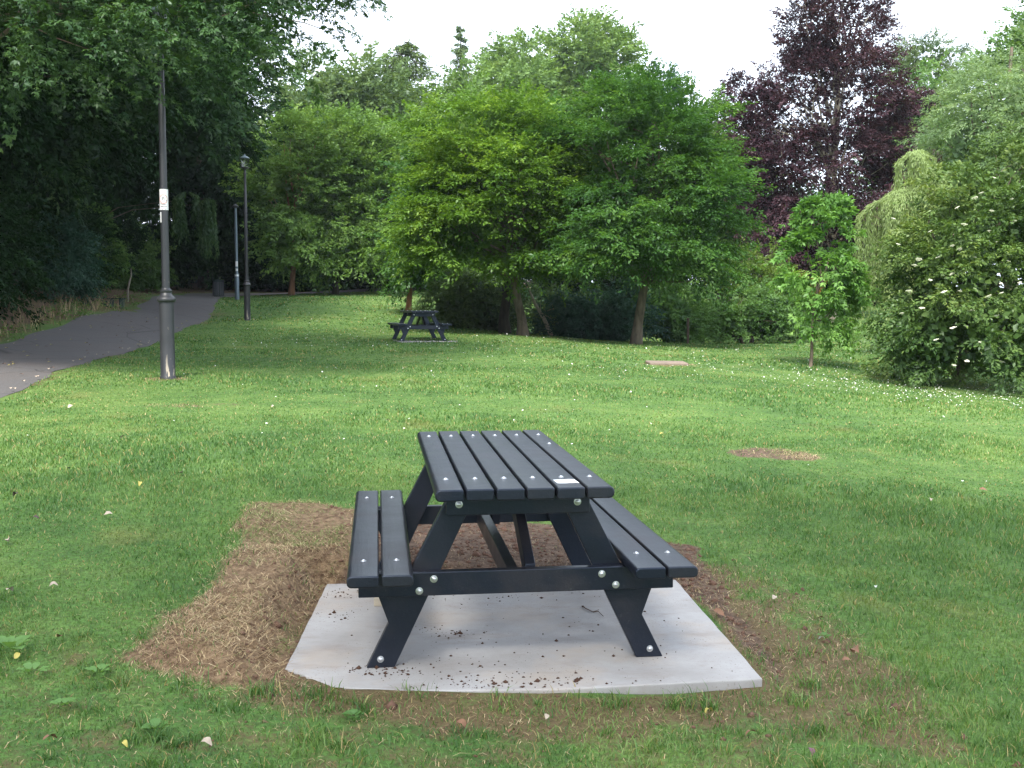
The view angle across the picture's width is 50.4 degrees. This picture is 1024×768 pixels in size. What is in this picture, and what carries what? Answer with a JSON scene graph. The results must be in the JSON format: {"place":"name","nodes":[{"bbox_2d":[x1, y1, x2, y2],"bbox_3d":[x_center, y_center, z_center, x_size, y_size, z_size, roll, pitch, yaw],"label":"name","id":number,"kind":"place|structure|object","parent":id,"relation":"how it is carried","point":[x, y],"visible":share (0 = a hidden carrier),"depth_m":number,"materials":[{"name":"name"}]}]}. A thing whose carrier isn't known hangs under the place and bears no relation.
{"place":"outdoors","nodes":[
{"label":"outdoors","id":0,"kind":"place"},
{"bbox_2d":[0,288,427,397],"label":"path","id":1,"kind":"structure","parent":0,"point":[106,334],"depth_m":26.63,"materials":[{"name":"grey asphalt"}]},
{"bbox_2d":[374,597,381,605],"bbox_3d":[-0.633,1.037,5.202,0.050,0.040,0.050,0,4,0],"label":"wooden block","id":2,"kind":"object","parent":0,"point":[377,602],"depth_m":5.18,"materials":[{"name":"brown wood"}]},
{"bbox_2d":[0,274,1023,767],"bbox_3d":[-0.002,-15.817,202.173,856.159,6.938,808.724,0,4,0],"label":"ground","id":3,"kind":"structure","parent":0,"point":[330,518],"depth_m":5.86,"materials":[{"name":"green plant"}]},
{"bbox_2d":[0,21,25,116],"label":"shade tree","id":4,"kind":"object","parent":3,"relation":"on","point":[2,84],"visible":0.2,"depth_m":21.27,"materials":[{"name":"green plant"}]},
{"bbox_2d":[0,635,30,649],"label":"weed plant","id":5,"kind":"object","parent":3,"relation":"on","point":[10,641],"visible":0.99,"depth_m":4.33,"materials":[{"name":"green plant"}]},
{"bbox_2d":[14,652,20,658],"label":"fallen leaf","id":6,"kind":"object","parent":3,"relation":"on","point":[16,654],"visible":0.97,"depth_m":4.22,"materials":[{"name":"yellow plant"}]},
{"bbox_2d":[0,182,58,329],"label":"bush","id":7,"kind":"object","parent":3,"relation":"on","point":[13,242],"visible":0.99,"depth_m":25.07,"materials":[{"name":"green plant"}]},
{"bbox_2d":[16,662,49,672],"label":"weed plant","id":8,"kind":"object","parent":3,"relation":"on","point":[29,665],"visible":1,"depth_m":4.11,"materials":[{"name":"green plant"}]},
{"bbox_2d":[43,734,56,739],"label":"fallen leaf","id":9,"kind":"object","parent":3,"relation":"on","point":[47,735],"visible":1,"depth_m":3.52,"materials":[{"name":"beige plant"}]},
{"bbox_2d":[2,208,115,308],"bbox_3d":[-14.300,-3.759,33.831,3.509,3.444,4.321,0,4,0],"label":"bush","id":10,"kind":"object","parent":3,"relation":"on","point":[69,247],"visible":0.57,"depth_m":33.33,"materials":[{"name":"green plant"}]},
{"bbox_2d":[0,294,124,339],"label":"bank grass","id":11,"kind":"structure","parent":3,"relation":"on","point":[39,320],"depth_m":30.41,"materials":[{"name":"green plant"}]},
{"bbox_2d":[50,697,75,704],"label":"weed plant","id":12,"kind":"object","parent":3,"relation":"on","point":[64,700],"visible":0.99,"depth_m":3.83,"materials":[{"name":"green plant"}]},
{"bbox_2d":[0,290,148,340],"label":"ivy","id":13,"kind":"object","parent":3,"relation":"on","point":[84,310],"visible":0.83,"depth_m":31.52,"materials":[{"name":"green plant"}]},
{"bbox_2d":[28,186,124,301],"bbox_3d":[-15.109,-4.644,37.263,4.038,4.204,3.902,4,6,43],"label":"bush","id":14,"kind":"object","parent":3,"relation":"on","point":[90,219],"visible":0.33,"depth_m":37.02,"materials":[{"name":"green plant"}]},
{"bbox_2d":[0,3,157,319],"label":"shade tree","id":15,"kind":"object","parent":3,"relation":"on","point":[35,109],"visible":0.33,"depth_m":26.29,"materials":[{"name":"green plant"}]},
{"bbox_2d":[43,200,135,295],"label":"bush","id":16,"kind":"object","parent":3,"relation":"on","point":[122,258],"visible":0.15,"depth_m":41.13,"materials":[{"name":"green plant"}]},
{"bbox_2d":[84,663,110,674],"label":"weed plant","id":17,"kind":"object","parent":3,"relation":"on","point":[94,668],"visible":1,"depth_m":4.13,"materials":[{"name":"green plant"}]},
{"bbox_2d":[107,298,125,308],"bbox_3d":[-13.944,-2.822,38.384,0.550,0.420,0.340,1,4,12],"label":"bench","id":18,"kind":"object","parent":3,"relation":"on","point":[121,300],"visible":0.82,"depth_m":38.34,"materials":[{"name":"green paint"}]},
{"bbox_2d":[88,198,151,289],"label":"bush","id":19,"kind":"object","parent":3,"relation":"on","point":[129,230],"visible":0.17,"depth_m":47.57,"materials":[{"name":"green plant"}]},
{"bbox_2d":[127,269,131,301],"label":"bare stem","id":20,"kind":"object","parent":3,"relation":"on","point":[128,286],"visible":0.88,"depth_m":41.31,"materials":[{"name":"brown wood"}]},
{"bbox_2d":[0,0,271,292],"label":"shade tree","id":21,"kind":"object","parent":3,"relation":"on","point":[48,145],"visible":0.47,"depth_m":31.67,"materials":[{"name":"green plant"}]},
{"bbox_2d":[104,223,179,292],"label":"bush","id":22,"kind":"object","parent":3,"relation":"on","point":[149,265],"visible":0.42,"depth_m":51.38,"materials":[{"name":"green plant"}]},
{"bbox_2d":[1,1,294,274],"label":"shade tree","id":23,"kind":"object","parent":3,"relation":"on","point":[147,113],"visible":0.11,"depth_m":37.10,"materials":[{"name":"green plant"}]},
{"bbox_2d":[141,718,167,729],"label":"weed plant","id":24,"kind":"object","parent":3,"relation":"on","point":[146,726],"visible":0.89,"depth_m":3.65,"materials":[{"name":"green plant"}]},
{"bbox_2d":[148,3,175,378],"bbox_3d":[-5.069,-2.737,15.841,0.330,5.490,0.330,0,4,0],"label":"lamp post","id":25,"kind":"object","parent":3,"relation":"on","point":[166,299],"visible":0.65,"depth_m":15.86,"materials":[{"name":"grey metal"}]},
{"bbox_2d":[105,191,219,261],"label":"drooping tree","id":26,"kind":"object","parent":3,"relation":"on","point":[179,216],"visible":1,"depth_m":41.46,"materials":[{"name":"green plant"}]},
{"bbox_2d":[143,219,212,289],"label":"bush","id":27,"kind":"object","parent":3,"relation":"on","point":[180,261],"visible":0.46,"depth_m":57.34,"materials":[{"name":"green plant"}]},
{"bbox_2d":[85,89,278,223],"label":"shade tree","id":28,"kind":"object","parent":3,"relation":"on","point":[174,160],"visible":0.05,"depth_m":53.05,"materials":[{"name":"green plant"}]},
{"bbox_2d":[59,5,311,245],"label":"shade tree","id":29,"kind":"object","parent":3,"relation":"on","point":[178,138],"visible":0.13,"depth_m":45.02,"materials":[{"name":"green plant"}]},
{"bbox_2d":[0,0,392,152],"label":"overhanging tree","id":30,"kind":"object","parent":3,"relation":"on","point":[95,20],"visible":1,"depth_m":14.60,"materials":[{"name":"green plant"}]},
{"bbox_2d":[201,737,211,745],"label":"fallen leaf","id":31,"kind":"object","parent":3,"relation":"on","point":[207,740],"visible":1,"depth_m":3.51,"materials":[{"name":"white plant"}]},
{"bbox_2d":[133,14,293,289],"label":"shade tree","id":32,"kind":"object","parent":3,"relation":"on","point":[204,178],"visible":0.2,"depth_m":59.37,"materials":[{"name":"green plant"}]},
{"bbox_2d":[134,103,293,269],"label":"woodland tree","id":33,"kind":"object","parent":3,"relation":"on","point":[261,125],"depth_m":71.30,"materials":[{"name":"green plant"}]},
{"bbox_2d":[232,204,239,299],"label":"lamp post","id":34,"kind":"object","parent":3,"relation":"on","point":[236,274],"visible":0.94,"depth_m":47.67,"materials":[{"name":"grey metal"}]},
{"bbox_2d":[240,154,250,320],"bbox_3d":[-8.739,-4.766,35.746,0.330,5.490,0.330,0,4,0],"label":"lamp post","id":35,"kind":"object","parent":3,"relation":"on","point":[247,309],"visible":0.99,"depth_m":35.74,"materials":[{"name":"black metal"}]},
{"bbox_2d":[183,233,344,288],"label":"bush","id":36,"kind":"object","parent":3,"relation":"on","point":[228,266],"depth_m":63.46,"materials":[{"name":"green plant"}]},
{"bbox_2d":[192,133,364,291],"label":"woodland tree","id":37,"kind":"object","parent":3,"relation":"on","point":[241,263],"visible":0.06,"depth_m":62.14,"materials":[{"name":"green plant"}]},
{"bbox_2d":[218,97,380,294],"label":"oak tree","id":38,"kind":"object","parent":3,"relation":"on","point":[294,233],"visible":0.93,"depth_m":50.72,"materials":[{"name":"green plant"}]},
{"bbox_2d":[227,254,443,291],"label":"bush","id":39,"kind":"object","parent":3,"relation":"on","point":[306,288],"visible":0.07,"depth_m":62.23,"materials":[{"name":"green plant"}]},
{"bbox_2d":[254,40,436,210],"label":"woodland tree","id":40,"kind":"object","parent":3,"relation":"on","point":[366,89],"visible":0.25,"depth_m":66.93,"materials":[{"name":"green plant"}]},
{"bbox_2d":[342,709,362,717],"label":"weed plant","id":41,"kind":"object","parent":3,"relation":"on","point":[356,712],"visible":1,"depth_m":3.81,"materials":[{"name":"green plant"}]},
{"bbox_2d":[288,99,421,293],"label":"oak tree","id":42,"kind":"object","parent":3,"relation":"on","point":[360,256],"visible":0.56,"depth_m":52.24,"materials":[{"name":"green plant"}]},
{"bbox_2d":[317,96,444,222],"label":"woodland tree","id":43,"kind":"object","parent":3,"relation":"on","point":[399,117],"visible":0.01,"depth_m":63.59,"materials":[{"name":"green plant"}]},
{"bbox_2d":[361,39,445,104],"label":"tree","id":44,"kind":"object","parent":3,"relation":"on","point":[409,50],"visible":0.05,"depth_m":74.03,"materials":[{"name":"green plant"}]},
{"bbox_2d":[357,177,452,310],"bbox_3d":[-3.110,-5.117,39.759,4.611,5.348,4.551,3,5,39],"label":"tree","id":45,"kind":"object","parent":3,"relation":"on","point":[417,281],"visible":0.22,"depth_m":39.27,"materials":[{"name":"green plant"}]},
{"bbox_2d":[394,340,454,342],"bbox_3d":[-2.272,-1.038,27.691,1.450,0.150,1.750,-1,4,-15],"label":"concrete pad","id":46,"kind":"object","parent":3,"relation":"on","point":[408,341],"visible":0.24,"depth_m":26.91,"materials":[{"name":"grey concrete"}]},
{"bbox_2d":[387,310,451,340],"bbox_3d":[-2.372,-1.492,27.657,1.334,0.758,1.872,-1,4,-15],"label":"picnic table","id":47,"kind":"object","parent":46,"relation":"on","point":[404,328],"visible":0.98,"depth_m":27.07,"materials":[{"name":"plastic"}]},
{"bbox_2d":[330,169,530,291],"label":"woodland tree","id":48,"kind":"object","parent":3,"relation":"on","point":[364,284],"visible":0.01,"depth_m":57.81,"materials":[{"name":"green plant"}]},
{"bbox_2d":[438,24,475,94],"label":"conifer tree","id":49,"kind":"object","parent":3,"relation":"on","point":[460,50],"visible":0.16,"depth_m":82.20,"materials":[{"name":"green plant"}]},
{"bbox_2d":[456,719,465,727],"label":"fallen leaf","id":50,"kind":"object","parent":3,"relation":"on","point":[462,722],"visible":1,"depth_m":3.73,"materials":[{"name":"beige plant"}]},
{"bbox_2d":[432,265,500,292],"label":"bush","id":51,"kind":"object","parent":3,"relation":"on","point":[472,272],"visible":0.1,"depth_m":40.29,"materials":[{"name":"green plant"}]},
{"bbox_2d":[406,268,537,332],"bbox_3d":[-1.172,-2.713,37.195,4.060,2.715,5.076,3,5,33],"label":"conifer bush","id":52,"kind":"object","parent":3,"relation":"on","point":[461,305],"visible":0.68,"depth_m":36.34,"materials":[{"name":"green plant"}]},
{"bbox_2d":[382,47,567,121],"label":"woodland tree","id":53,"kind":"object","parent":3,"relation":"on","point":[535,77],"visible":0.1,"depth_m":70.10,"materials":[{"name":"green plant"}]},
{"bbox_2d":[374,88,620,333],"bbox_3d":[-0.024,-5.493,34.305,8.174,8.053,6.938,-3,5,-34],"label":"hornbeam tree","id":54,"kind":"object","parent":3,"relation":"on","point":[504,327],"visible":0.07,"depth_m":33.34,"materials":[{"name":"green plant"}]},
{"bbox_2d":[370,71,629,335],"bbox_3d":[-0.234,-5.033,31.555,7.787,7.524,7.923,0,4,0],"label":"hornbeam tree","id":55,"kind":"object","parent":3,"relation":"on","point":[454,204],"visible":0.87,"depth_m":30.03,"materials":[{"name":"green plant"}]},
{"bbox_2d":[0,283,1023,767],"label":"grass","id":56,"kind":"structure","parent":3,"relation":"on","point":[678,347],"depth_m":7.85,"materials":[{"name":"green plant"}]},
{"bbox_2d":[285,580,761,694],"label":"concrete slab","id":57,"kind":"structure","parent":3,"relation":"on","point":[696,645],"depth_m":4.56,"materials":[{"name":"grey concrete"}]},
{"bbox_2d":[318,588,711,687],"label":"soil crumbs","id":58,"kind":"object","parent":57,"relation":"on","point":[577,679],"visible":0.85,"depth_m":4.26,"materials":[{"name":"brown soil"}]},
{"bbox_2d":[346,430,697,667],"bbox_3d":[-0.062,0.691,5.010,1.334,0.758,1.872,-1,4,-7],"label":"picnic table","id":59,"kind":"object","parent":57,"relation":"on","point":[486,481],"visible":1,"depth_m":4.37,"materials":[{"name":"black plastic"}]},
{"bbox_2d":[25,298,1021,480],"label":"daisies","id":60,"kind":"object","parent":3,"relation":"on","point":[711,368],"visible":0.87,"depth_m":19.13,"materials":[{"name":"white plant"}]},
{"bbox_2d":[527,290,565,335],"bbox_3d":[1.650,-2.285,34.973,2.220,1.494,0.932,-1,4,-9],"label":"dead trunk","id":61,"kind":"object","parent":3,"relation":"on","point":[544,319],"visible":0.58,"depth_m":34.77,"materials":[{"name":"brown wood"}]},
{"bbox_2d":[511,276,591,335],"bbox_3d":[1.265,-2.314,37.036,3.047,2.868,3.078,-4,6,-41],"label":"bush","id":62,"kind":"object","parent":3,"relation":"on","point":[532,314],"visible":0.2,"depth_m":36.74,"materials":[{"name":"green plant"}]},
{"bbox_2d":[464,1,655,184],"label":"woodland tree","id":63,"kind":"object","parent":3,"relation":"on","point":[596,43],"visible":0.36,"depth_m":77.96,"materials":[{"name":"green plant"}]},
{"bbox_2d":[526,271,675,341],"bbox_3d":[2.800,-2.192,34.906,4.902,2.986,4.037,0,4,0],"label":"bush","id":64,"kind":"object","parent":3,"relation":"on","point":[611,316],"visible":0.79,"depth_m":34.22,"materials":[{"name":"green plant"}]},
{"bbox_2d":[195,505,1022,767],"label":"soil clods","id":65,"kind":"object","parent":3,"relation":"on","point":[391,704],"visible":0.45,"depth_m":5.46,"materials":[{"name":"brown soil"}]},
{"bbox_2d":[518,179,742,305],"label":"woodland tree","id":66,"kind":"object","parent":3,"relation":"on","point":[606,282],"visible":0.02,"depth_m":54.65,"materials":[{"name":"green plant"}]},
{"bbox_2d":[517,50,776,344],"bbox_3d":[3.718,-4.981,29.892,7.218,8.071,8.207,0,4,0],"label":"hornbeam tree","id":67,"kind":"object","parent":3,"relation":"on","point":[666,235],"visible":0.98,"depth_m":28.39,"materials":[{"name":"green plant"}]},
{"bbox_2d":[602,60,693,191],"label":"woodland tree","id":68,"kind":"object","parent":3,"relation":"on","point":[676,72],"visible":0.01,"depth_m":82.28,"materials":[{"name":"green plant"}]},
{"bbox_2d":[645,360,688,364],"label":"old slab","id":69,"kind":"structure","parent":3,"relation":"on","point":[649,362],"depth_m":21.50,"materials":[{"name":"concrete"}]},
{"bbox_2d":[634,269,719,343],"bbox_3d":[5.217,-2.318,35.914,3.157,2.976,3.784,0,4,0],"label":"bush","id":70,"kind":"object","parent":3,"relation":"on","point":[678,314],"visible":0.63,"depth_m":35.33,"materials":[{"name":"green plant"}]},
{"bbox_2d":[687,318,689,343],"bbox_3d":[5.494,-1.618,33.973,0.085,0.885,0.085,0,4,0],"label":"fence post","id":71,"kind":"object","parent":3,"relation":"on","point":[688,330],"visible":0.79,"depth_m":33.93,"materials":[{"name":"brown wood"}]},
{"bbox_2d":[714,608,723,615],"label":"fallen leaf","id":72,"kind":"object","parent":3,"relation":"on","point":[719,611],"visible":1,"depth_m":5.11,"materials":[{"name":"plant"}]},
{"bbox_2d":[662,117,783,302],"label":"woodland tree","id":73,"kind":"object","parent":3,"relation":"on","point":[724,238],"visible":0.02,"depth_m":50.65,"materials":[{"name":"green plant"}]},
{"bbox_2d":[677,116,778,214],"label":"tree","id":74,"kind":"object","parent":3,"relation":"on","point":[728,130],"visible":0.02,"depth_m":56.83,"materials":[{"name":"plant"}]},
{"bbox_2d":[661,271,823,343],"bbox_3d":[7.671,-2.216,37.021,6.166,3.212,3.970,0,4,0],"label":"hedge","id":75,"kind":"object","parent":3,"relation":"on","point":[751,316],"visible":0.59,"depth_m":36.28,"materials":[{"name":"green plant"}]},
{"bbox_2d":[704,236,822,342],"bbox_3d":[9.037,-3.365,39.422,4.228,4.016,3.774,2,5,26],"label":"bush","id":76,"kind":"object","parent":3,"relation":"on","point":[769,270],"visible":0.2,"depth_m":38.82,"materials":[{"name":"green plant"}]},
{"bbox_2d":[736,170,865,296],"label":"woodland tree","id":77,"kind":"object","parent":3,"relation":"on","point":[820,188],"visible":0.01,"depth_m":66.13,"materials":[{"name":"green plant"}]},
{"bbox_2d":[791,272,824,338],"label":"bush","id":78,"kind":"object","parent":3,"relation":"on","point":[810,304],"visible":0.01,"depth_m":39.71,"materials":[{"name":"green plant"}]},
{"bbox_2d":[763,189,883,366],"bbox_3d":[6.255,-2.054,21.863,2.400,3.668,1.879,0,4,0],"label":"sapling tree","id":79,"kind":"object","parent":3,"relation":"on","point":[828,212],"visible":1,"depth_m":21.71,"materials":[{"name":"green plant"}]},
{"bbox_2d":[817,632,831,637],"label":"weed plant","id":80,"kind":"object","parent":3,"relation":"on","point":[824,633],"visible":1,"depth_m":4.79,"materials":[{"name":"green plant"}]},
{"bbox_2d":[709,0,948,322],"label":"copper beech tree","id":81,"kind":"object","parent":3,"relation":"on","point":[818,57],"visible":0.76,"depth_m":43.13,"materials":[{"name":"purple plant"}]},
{"bbox_2d":[850,645,858,653],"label":"fallen leaf","id":82,"kind":"object","parent":3,"relation":"on","point":[856,649],"visible":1,"depth_m":4.55,"materials":[{"name":"beige plant"}]},
{"bbox_2d":[804,243,905,305],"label":"bush","id":83,"kind":"object","parent":3,"relation":"on","point":[826,286],"visible":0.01,"depth_m":55.13,"materials":[{"name":"green plant"}]},
{"bbox_2d":[850,149,975,329],"bbox_3d":[9.906,-3.128,26.825,3.193,5.345,1.915,0,4,0],"label":"weeping willow tree","id":84,"kind":"object","parent":3,"relation":"on","point":[917,158],"visible":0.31,"depth_m":26.61,"materials":[{"name":"green plant"}]},
{"bbox_2d":[846,48,994,287],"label":"woodland tree","id":85,"kind":"object","parent":3,"relation":"on","point":[931,80],"visible":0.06,"depth_m":58.35,"materials":[{"name":"green plant"}]},
{"bbox_2d":[874,25,984,94],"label":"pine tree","id":86,"kind":"object","parent":3,"relation":"on","point":[909,59],"visible":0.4,"depth_m":81.49,"materials":[{"name":"green plant"}]},
{"bbox_2d":[851,86,1023,395],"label":"elder bush","id":87,"kind":"object","parent":3,"relation":"on","point":[924,338],"visible":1,"depth_m":19.90,"materials":[{"name":"green plant"}]},
{"bbox_2d":[893,21,1023,342],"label":"willow tree","id":88,"kind":"object","parent":3,"relation":"on","point":[997,112],"visible":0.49,"depth_m":31.84,"materials":[{"name":"green plant"}]},
{"bbox_2d":[933,0,1023,168],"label":"woodland tree","id":89,"kind":"object","parent":3,"relation":"on","point":[1015,41],"visible":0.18,"depth_m":44.48,"materials":[{"name":"green plant"}]},
{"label":"concrete pad","id":90,"kind":"object","parent":3,"relation":"on","visible":0},
{"bbox_2d":[212,280,223,296],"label":"litter bin","id":91,"kind":"object","parent":90,"relation":"on","point":[217,288],"visible":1,"depth_m":51.60,"materials":[{"name":"green paint"}]},
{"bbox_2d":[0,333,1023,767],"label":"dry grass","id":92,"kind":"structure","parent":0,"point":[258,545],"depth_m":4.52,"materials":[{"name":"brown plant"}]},
{"bbox_2d":[138,0,1023,289],"label":"sky","id":93,"kind":"structure","parent":0,"point":[707,37],"materials":[{"name":"white"}]}
]}

